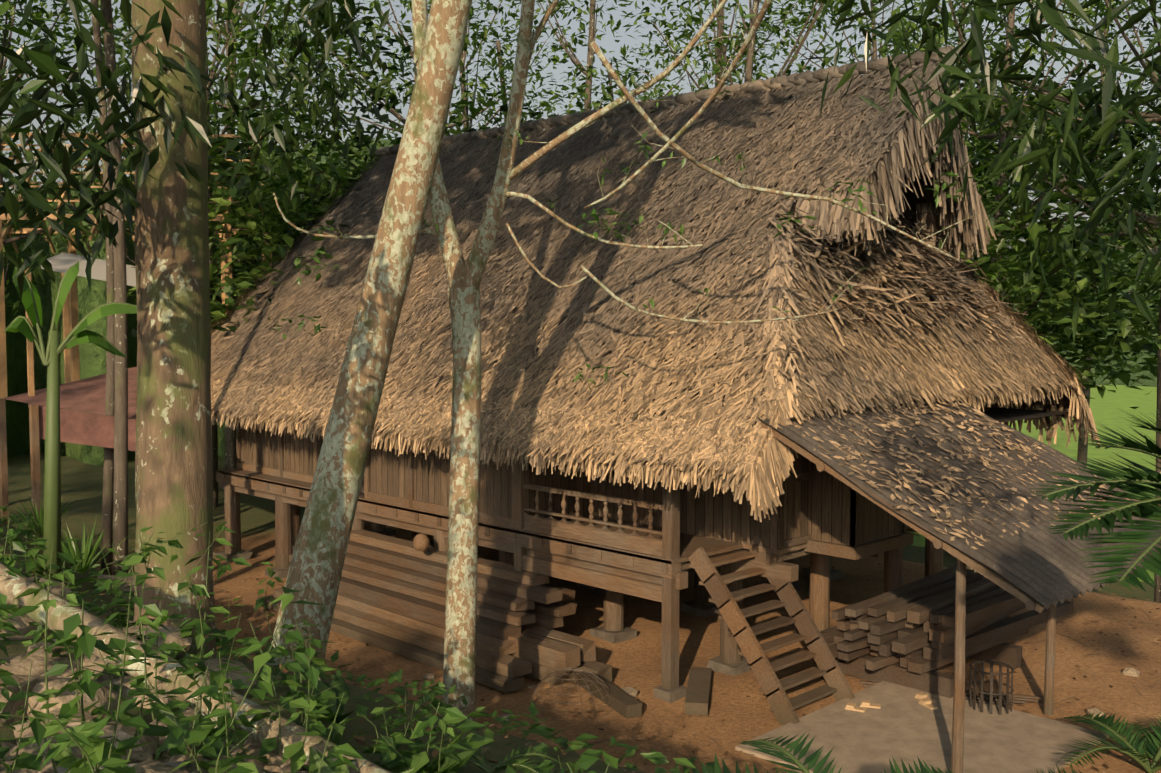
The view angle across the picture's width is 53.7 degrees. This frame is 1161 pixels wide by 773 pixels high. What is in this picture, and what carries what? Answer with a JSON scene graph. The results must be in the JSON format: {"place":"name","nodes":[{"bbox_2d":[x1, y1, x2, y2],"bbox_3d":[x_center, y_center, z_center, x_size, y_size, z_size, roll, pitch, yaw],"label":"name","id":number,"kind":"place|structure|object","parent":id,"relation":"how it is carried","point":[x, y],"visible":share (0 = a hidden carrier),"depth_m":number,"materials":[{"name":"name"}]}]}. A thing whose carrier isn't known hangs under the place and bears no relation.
{"place":"outdoors","nodes":[
{"label":"outdoors","id":0,"kind":"place"},
{"bbox_2d":[40,253,135,286],"bbox_3d":[-10.419,-2.551,25.247,2.598,0.900,1.998,0,4,-3],"label":"tarp canopy","id":1,"kind":"object","parent":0,"point":[63,262],"depth_m":25.20,"materials":[{"name":"white fabric"}]},
{"bbox_2d":[13,139,449,193],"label":"hill","id":2,"kind":"structure","parent":0,"point":[323,159],"depth_m":245.42,"materials":[{"name":"green plant"}]},
{"bbox_2d":[0,383,1160,772],"bbox_3d":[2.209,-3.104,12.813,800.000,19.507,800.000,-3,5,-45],"label":"ground","id":3,"kind":"structure","parent":0,"point":[638,663],"depth_m":17.06,"materials":[{"name":"brown soil"}]},
{"bbox_2d":[1,742,17,753],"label":"rock","id":4,"kind":"object","parent":3,"relation":"on","point":[11,745],"visible":0.14,"depth_m":4.91,"materials":[{"name":"grey stone"}]},
{"bbox_2d":[0,676,37,726],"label":"rock","id":5,"kind":"object","parent":3,"relation":"on","point":[13,706],"visible":0.59,"depth_m":5.96,"materials":[{"name":"grey stone"}]},
{"bbox_2d":[0,399,41,537],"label":"red shed posts","id":6,"kind":"object","parent":3,"relation":"on","point":[34,452],"visible":0.29,"depth_m":20.36,"materials":[{"name":"brown wood"}]},
{"bbox_2d":[2,366,136,450],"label":"red shed roof","id":7,"kind":"structure","parent":6,"relation":"on","point":[84,396],"depth_m":22.67,"materials":[{"name":"red metal"}]},
{"bbox_2d":[0,645,80,678],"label":"wall stone","id":8,"kind":"object","parent":3,"relation":"on","point":[16,666],"visible":0.33,"depth_m":6.54,"materials":[{"name":"beige stone"}]},
{"bbox_2d":[10,674,122,719],"bbox_3d":[-2.924,1.722,6.330,0.721,0.243,0.629,0,-11,8],"label":"wall stone","id":9,"kind":"object","parent":8,"relation":"on","point":[67,695],"visible":0.29,"depth_m":6.14,"materials":[{"name":"beige stone"}]},
{"bbox_2d":[0,562,391,772],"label":"coping","id":10,"kind":"object","parent":8,"relation":"on","point":[12,588],"visible":0.54,"depth_m":5.54,"materials":[{"name":"beige stone"}]},
{"bbox_2d":[0,577,80,639],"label":"rock","id":11,"kind":"object","parent":3,"relation":"on","point":[23,627],"visible":0.17,"depth_m":8.24,"materials":[{"name":"grey stone"}]},
{"bbox_2d":[23,726,70,737],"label":"wall stone","id":12,"kind":"object","parent":3,"relation":"on","point":[30,734],"visible":0.06,"depth_m":5.28,"materials":[{"name":"stone"}]},
{"bbox_2d":[25,252,70,407],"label":"tarp poles","id":13,"kind":"object","parent":3,"relation":"on","point":[30,363],"visible":0.19,"depth_m":26.10,"materials":[{"name":"brown wood"}]},
{"bbox_2d":[10,737,86,772],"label":"wall stone","id":14,"kind":"object","parent":3,"relation":"on","point":[48,764],"visible":0.18,"depth_m":4.82,"materials":[{"name":"grey stone"}]},
{"bbox_2d":[0,754,25,772],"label":"wall stone","id":15,"kind":"object","parent":14,"relation":"on","point":[2,768],"visible":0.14,"depth_m":4.64,"materials":[{"name":"grey stone"}]},
{"bbox_2d":[41,767,59,772],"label":"rock","id":16,"kind":"object","parent":3,"relation":"on","point":[49,771],"depth_m":4.64,"materials":[{"name":"grey stone"}]},
{"bbox_2d":[13,708,94,744],"bbox_3d":[-2.553,1.709,5.591,0.327,0.203,0.349,2,8,40],"label":"rock","id":17,"kind":"object","parent":3,"relation":"on","point":[87,714],"visible":0.15,"depth_m":5.54,"materials":[{"name":"beige stone"}]},
{"bbox_2d":[27,639,112,681],"bbox_3d":[-3.042,1.732,6.845,0.497,0.308,0.708,-16,21,-17],"label":"wall stone","id":18,"kind":"object","parent":3,"relation":"on","point":[86,660],"visible":0.06,"depth_m":6.72,"materials":[{"name":"grey stone"}]},
{"bbox_2d":[96,575,133,601],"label":"rock","id":19,"kind":"object","parent":3,"relation":"on","point":[129,579],"visible":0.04,"depth_m":17.01,"materials":[{"name":"grey stone"}]},
{"bbox_2d":[57,761,181,772],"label":"rock","id":20,"kind":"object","parent":3,"relation":"on","point":[173,764],"depth_m":4.68,"materials":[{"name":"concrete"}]},
{"bbox_2d":[99,721,162,759],"bbox_3d":[-2.205,1.729,5.503,0.400,0.232,0.366,1,-8,10],"label":"rock","id":21,"kind":"object","parent":3,"relation":"on","point":[123,732],"visible":0.23,"depth_m":5.41,"materials":[{"name":"grey stone"}]},
{"bbox_2d":[0,132,271,397],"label":"timber frame building","id":22,"kind":"structure","parent":3,"relation":"on","point":[73,323],"depth_m":28.14,"materials":[{"name":"brown wood"}]},
{"bbox_2d":[120,750,153,763],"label":"wall stone","id":23,"kind":"object","parent":3,"relation":"on","point":[136,757],"visible":0.17,"depth_m":5.32,"materials":[{"name":"grey stone"}]},
{"bbox_2d":[100,675,174,708],"bbox_3d":[-2.569,1.795,6.717,0.514,0.168,0.402,6,-4,18],"label":"rock","id":24,"kind":"object","parent":3,"relation":"on","point":[126,688],"visible":0.15,"depth_m":6.58,"materials":[{"name":"beige stone"}]},
{"bbox_2d":[119,620,191,658],"bbox_3d":[-3.248,1.866,8.156,0.657,0.320,0.862,-1,1,38],"label":"wall stone","id":25,"kind":"object","parent":3,"relation":"on","point":[174,636],"visible":0.19,"depth_m":8.16,"materials":[{"name":"grey stone"}]},
{"bbox_2d":[0,171,315,464],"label":"background trees","id":26,"kind":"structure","parent":3,"relation":"on","point":[92,358],"depth_m":42.51,"materials":[{"name":"green plant"}]},
{"bbox_2d":[157,758,170,761],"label":"wall stone","id":27,"kind":"object","parent":3,"relation":"on","point":[164,760],"visible":0.08,"depth_m":5.18,"materials":[{"name":"grey stone"}]},
{"bbox_2d":[131,0,215,659],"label":"trunk","id":28,"kind":"object","parent":3,"relation":"on","point":[173,476],"visible":0.73,"depth_m":8.59,"materials":[{"name":"plant"}]},
{"bbox_2d":[148,706,199,757],"bbox_3d":[-2.016,1.769,5.751,0.375,0.241,0.540,6,9,6],"label":"wall stone","id":29,"kind":"object","parent":3,"relation":"on","point":[188,711],"visible":0.02,"depth_m":5.64,"materials":[{"name":"brown stone"}]},
{"bbox_2d":[168,754,204,761],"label":"rock","id":30,"kind":"object","parent":3,"relation":"on","point":[175,758],"visible":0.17,"depth_m":5.08,"materials":[{"name":"beige stone"}]},
{"bbox_2d":[200,764,236,772],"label":"wall stone","id":31,"kind":"object","parent":3,"relation":"on","point":[233,767],"visible":0.21,"depth_m":4.83,"materials":[{"name":"grey stone"}]},
{"bbox_2d":[182,756,212,772],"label":"wall stone","id":32,"kind":"object","parent":31,"relation":"on","point":[192,768],"visible":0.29,"depth_m":4.91,"materials":[{"name":"grey stone"}]},
{"bbox_2d":[193,658,256,697],"bbox_3d":[-2.217,1.838,6.959,0.423,0.276,0.576,15,1,20],"label":"rock","id":33,"kind":"object","parent":3,"relation":"on","point":[214,663],"visible":0.23,"depth_m":6.96,"materials":[{"name":"grey stone"}]},
{"bbox_2d":[219,744,238,759],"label":"wall stone","id":34,"kind":"object","parent":3,"relation":"on","point":[231,746],"visible":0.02,"depth_m":5.58,"materials":[{"name":"grey stone"}]},
{"bbox_2d":[213,754,265,772],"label":"rock","id":35,"kind":"object","parent":3,"relation":"on","point":[259,765],"visible":0.24,"depth_m":5.00,"materials":[{"name":"grey stone"}]},
{"bbox_2d":[222,738,257,758],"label":"wall stone","id":36,"kind":"object","parent":3,"relation":"on","point":[248,742],"visible":0.02,"depth_m":5.39,"materials":[{"name":"grey stone"}]},
{"bbox_2d":[286,771,308,772],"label":"rock","id":37,"kind":"object","parent":3,"relation":"on","point":[300,771],"visible":0.5,"depth_m":5.01,"materials":[{"name":"grey stone"}]},
{"bbox_2d":[423,673,435,679],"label":"yard stone","id":38,"kind":"object","parent":3,"relation":"on","point":[429,676],"visible":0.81,"depth_m":16.41,"materials":[{"name":"grey stone"}]},
{"bbox_2d":[257,530,711,718],"bbox_3d":[-1.716,3.455,18.196,2.558,1.292,9.429,-3,5,-45],"label":"timber stack","id":39,"kind":"object","parent":3,"relation":"on","point":[391,596],"visible":0.83,"depth_m":17.48,"materials":[{"name":"brown wood"}]},
{"bbox_2d":[413,533,429,550],"bbox_3d":[-2.609,2.555,18.814,0.280,0.290,0.266,-3,5,-45],"label":"gourd","id":40,"kind":"object","parent":39,"relation":"on","point":[421,541],"visible":1,"depth_m":18.72,"materials":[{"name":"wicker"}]},
{"bbox_2d":[0,3,979,772],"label":"vine leaves","id":41,"kind":"object","parent":3,"relation":"on","point":[96,747],"visible":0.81,"depth_m":5.30,"materials":[{"name":"green plant"}]},
{"bbox_2d":[498,713,514,721],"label":"yard stone","id":42,"kind":"object","parent":3,"relation":"on","point":[506,715],"visible":0.5,"depth_m":14.76,"materials":[{"name":"grey stone"}]},
{"bbox_2d":[213,528,841,702],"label":"column pads","id":43,"kind":"object","parent":3,"relation":"on","point":[715,664],"depth_m":18.62,"materials":[{"name":"stone"}]},
{"bbox_2d":[531,667,611,719],"bbox_3d":[-0.115,4.027,15.315,1.108,0.507,1.108,-3,5,-45],"label":"basket","id":44,"kind":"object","parent":3,"relation":"on","point":[576,670],"visible":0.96,"depth_m":15.19,"materials":[{"name":"brown wicker"}]},
{"bbox_2d":[0,521,1160,772],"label":"leaf litter","id":45,"kind":"object","parent":3,"relation":"on","point":[434,753],"visible":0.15,"depth_m":14.59,"materials":[{"name":"brown plant"}]},
{"bbox_2d":[0,0,1160,772],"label":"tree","id":46,"kind":"object","parent":3,"relation":"on","point":[114,506],"depth_m":19.38,"materials":[{"name":"green plant"}]},
{"bbox_2d":[4,262,136,356],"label":"plant leaves","id":47,"kind":"object","parent":46,"relation":"on","point":[21,325],"visible":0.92,"depth_m":13.47,"materials":[{"name":"green plant"}]},
{"bbox_2d":[0,0,1160,772],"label":"foliage","id":48,"kind":"object","parent":46,"relation":"on","point":[62,162],"depth_m":7.43,"materials":[{"name":"green plant"}]},
{"bbox_2d":[0,0,1160,408],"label":"background trees","id":49,"kind":"object","parent":46,"relation":"attached to","point":[1018,276],"visible":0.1,"depth_m":29.33,"materials":[{"name":"green plant"}]},
{"bbox_2d":[224,456,942,689],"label":"house columns","id":50,"kind":"structure","parent":3,"relation":"on","point":[287,521],"depth_m":18.39,"materials":[{"name":"brown wood"}]},
{"bbox_2d":[216,470,917,601],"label":"house beams","id":51,"kind":"structure","parent":50,"relation":"on","point":[615,572],"depth_m":17.08,"materials":[{"name":"brown wood"}]},
{"bbox_2d":[218,401,987,573],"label":"house beams","id":52,"kind":"structure","parent":3,"relation":"on","point":[690,545],"depth_m":16.91,"materials":[{"name":"brown wood"}]},
{"bbox_2d":[240,424,903,549],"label":"house wall","id":53,"kind":"structure","parent":52,"relation":"on","point":[720,515],"depth_m":18.11,"materials":[{"name":"brown wood"}]},
{"bbox_2d":[236,398,988,559],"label":"wall trim","id":54,"kind":"structure","parent":53,"relation":"attached to","point":[871,548],"depth_m":17.93,"materials":[{"name":"brown wood"}]},
{"bbox_2d":[523,483,661,556],"bbox_3d":[0.157,1.924,16.691,0.088,0.730,2.880,-3,5,-45],"label":"porch railing","id":55,"kind":"object","parent":52,"relation":"on","point":[635,541],"visible":1,"depth_m":16.63,"materials":[{"name":"brown wood"}]},
{"bbox_2d":[240,396,983,548],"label":"interior wall","id":56,"kind":"structure","parent":52,"relation":"on","point":[874,521],"depth_m":16.62,"materials":[{"name":"brown wood"}]},
{"bbox_2d":[235,148,1007,290],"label":"tree","id":57,"kind":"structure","parent":3,"relation":"on","point":[368,153],"depth_m":59.79,"materials":[{"name":"green plant"}]},
{"bbox_2d":[266,0,977,720],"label":"tree","id":58,"kind":"object","parent":3,"relation":"on","point":[318,560],"visible":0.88,"depth_m":11.50,"materials":[{"name":"grey plant"}]},
{"bbox_2d":[621,687,637,697],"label":"yard stone","id":59,"kind":"object","parent":3,"relation":"on","point":[632,692],"visible":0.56,"depth_m":15.70,"materials":[{"name":"beige stone"}]},
{"bbox_2d":[211,62,1082,468],"bbox_3d":[-0.153,-2.308,22.224,9.800,5.500,16.000,-3,5,-45],"label":"roof thatch","id":60,"kind":"object","parent":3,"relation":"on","point":[927,194],"visible":0.15,"depth_m":18.49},
{"bbox_2d":[211,61,1099,521],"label":"roof thatch leaves","id":61,"kind":"object","parent":60,"relation":"on","point":[559,425],"visible":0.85,"depth_m":17.31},
{"bbox_2d":[375,45,962,155],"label":"roof ridge","id":62,"kind":"structure","parent":60,"relation":"on","point":[815,76],"depth_m":19.55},
{"bbox_2d":[788,175,916,239],"bbox_3d":[4.338,-3.542,17.608,4.365,2.430,0.001,-3,5,-45],"label":"gablet interior","id":63,"kind":"object","parent":60,"relation":"attached to","point":[908,212],"depth_m":18.58,"materials":[{"name":"black"}]},
{"bbox_2d":[688,535,855,724],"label":"stairs","id":64,"kind":"structure","parent":3,"relation":"on","point":[753,651],"depth_m":15.50,"materials":[{"name":"brown wood"}]},
{"bbox_2d":[735,681,1108,772],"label":"concrete slab","id":65,"kind":"structure","parent":3,"relation":"on","point":[904,725],"depth_m":14.04,"materials":[{"name":"concrete"}]},
{"bbox_2d":[845,692,937,711],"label":"sandals","id":66,"kind":"object","parent":65,"relation":"on","point":[924,700],"visible":1,"depth_m":15.08,"materials":[{"name":"beige"}]},
{"bbox_2d":[817,565,1073,705],"bbox_3d":[5.756,3.562,16.949,4.610,1.198,3.108,-3,5,-45],"label":"pile","id":67,"kind":"object","parent":65,"relation":"on","point":[905,634],"visible":0.71,"depth_m":16.06,"materials":[{"name":"brown wood"}]},
{"bbox_2d":[969,660,1013,714],"bbox_3d":[5.400,3.932,15.072,0.564,0.680,0.564,-3,5,-45],"label":"basket","id":68,"kind":"object","parent":65,"relation":"on","point":[991,681],"visible":0.79,"depth_m":14.90,"materials":[{"name":"brown wicker"}]},
{"bbox_2d":[951,558,1055,772],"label":"support posts","id":69,"kind":"object","parent":3,"relation":"on","point":[959,696],"visible":0.71,"depth_m":12.47,"materials":[{"name":"brown wood"}]},
{"bbox_2d":[760,402,1158,612],"bbox_3d":[5.040,1.227,14.126,4.858,1.668,3.430,-3,5,-45],"label":"lean-to frame","id":70,"kind":"object","parent":69,"relation":"on","point":[1028,601],"visible":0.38,"depth_m":12.28,"materials":[{"name":"brown wood"}]},
{"bbox_2d":[758,400,1160,608],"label":"lean-to sheets","id":71,"kind":"object","parent":70,"relation":"on","point":[1043,567],"visible":0.67,"depth_m":13.44,"materials":[{"name":"grey metal"}]},
{"bbox_2d":[765,397,1139,548],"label":"fallen leaves","id":72,"kind":"object","parent":71,"relation":"on","point":[893,423],"visible":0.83,"depth_m":14.06,"materials":[{"name":"brown plant"}]},
{"bbox_2d":[904,384,1156,581],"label":"grass","id":73,"kind":"structure","parent":3,"relation":"on","point":[1107,409],"depth_m":75.24,"materials":[{"name":"green plant"}]},
{"bbox_2d":[1086,708,1104,718],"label":"yard stone","id":74,"kind":"object","parent":3,"relation":"on","point":[1095,711],"visible":0.59,"depth_m":14.88,"materials":[{"name":"beige stone"}]},
{"bbox_2d":[1121,667,1139,676],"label":"yard stone","id":75,"kind":"object","parent":3,"relation":"on","point":[1128,671],"visible":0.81,"depth_m":16.70,"materials":[{"name":"beige stone"}]},
{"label":"wall stone","id":76,"kind":"object","parent":3,"relation":"on","visible":0},
{"bbox_2d":[263,764,284,772],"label":"wall stone","id":77,"kind":"object","parent":76,"relation":"on","point":[273,768],"visible":0.13,"depth_m":5.01,"materials":[{"name":"beige stone"}]},
{"bbox_2d":[240,744,308,772],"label":"wall stone","id":78,"kind":"object","parent":77,"relation":"on","point":[273,756],"visible":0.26,"depth_m":5.11,"materials":[{"name":"brown stone"}]},
{"bbox_2d":[0,0,1160,248],"label":"sky","id":79,"kind":"structure","parent":0,"point":[607,42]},
{"bbox_2d":[529,410,1160,772],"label":"palm leaf","id":80,"kind":"object","parent":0,"point":[1151,510],"visible":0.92,"depth_m":7.34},
{"bbox_2d":[982,407,1071,421],"bbox_3d":[-0.171,0.316,22.403,9.500,0.001,15.650,-3,5,-45],"label":"roof opening","id":81,"kind":"object","parent":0,"point":[1004,414],"visible":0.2,"depth_m":19.91,"materials":[{"name":"black"}]},
{"bbox_2d":[1006,201,1160,386],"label":"hill","id":82,"kind":"structure","parent":0,"point":[1151,383],"depth_m":134.17,"materials":[{"name":"green plant"}]},
{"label":"wall stone","id":83,"kind":"object","parent":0,"visible":0},
{"bbox_2d":[133,758,188,772],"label":"wall stone","id":84,"kind":"object","parent":83,"relation":"on","point":[149,765],"visible":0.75,"depth_m":4.57,"materials":[{"name":"grey stone"}]}
]}

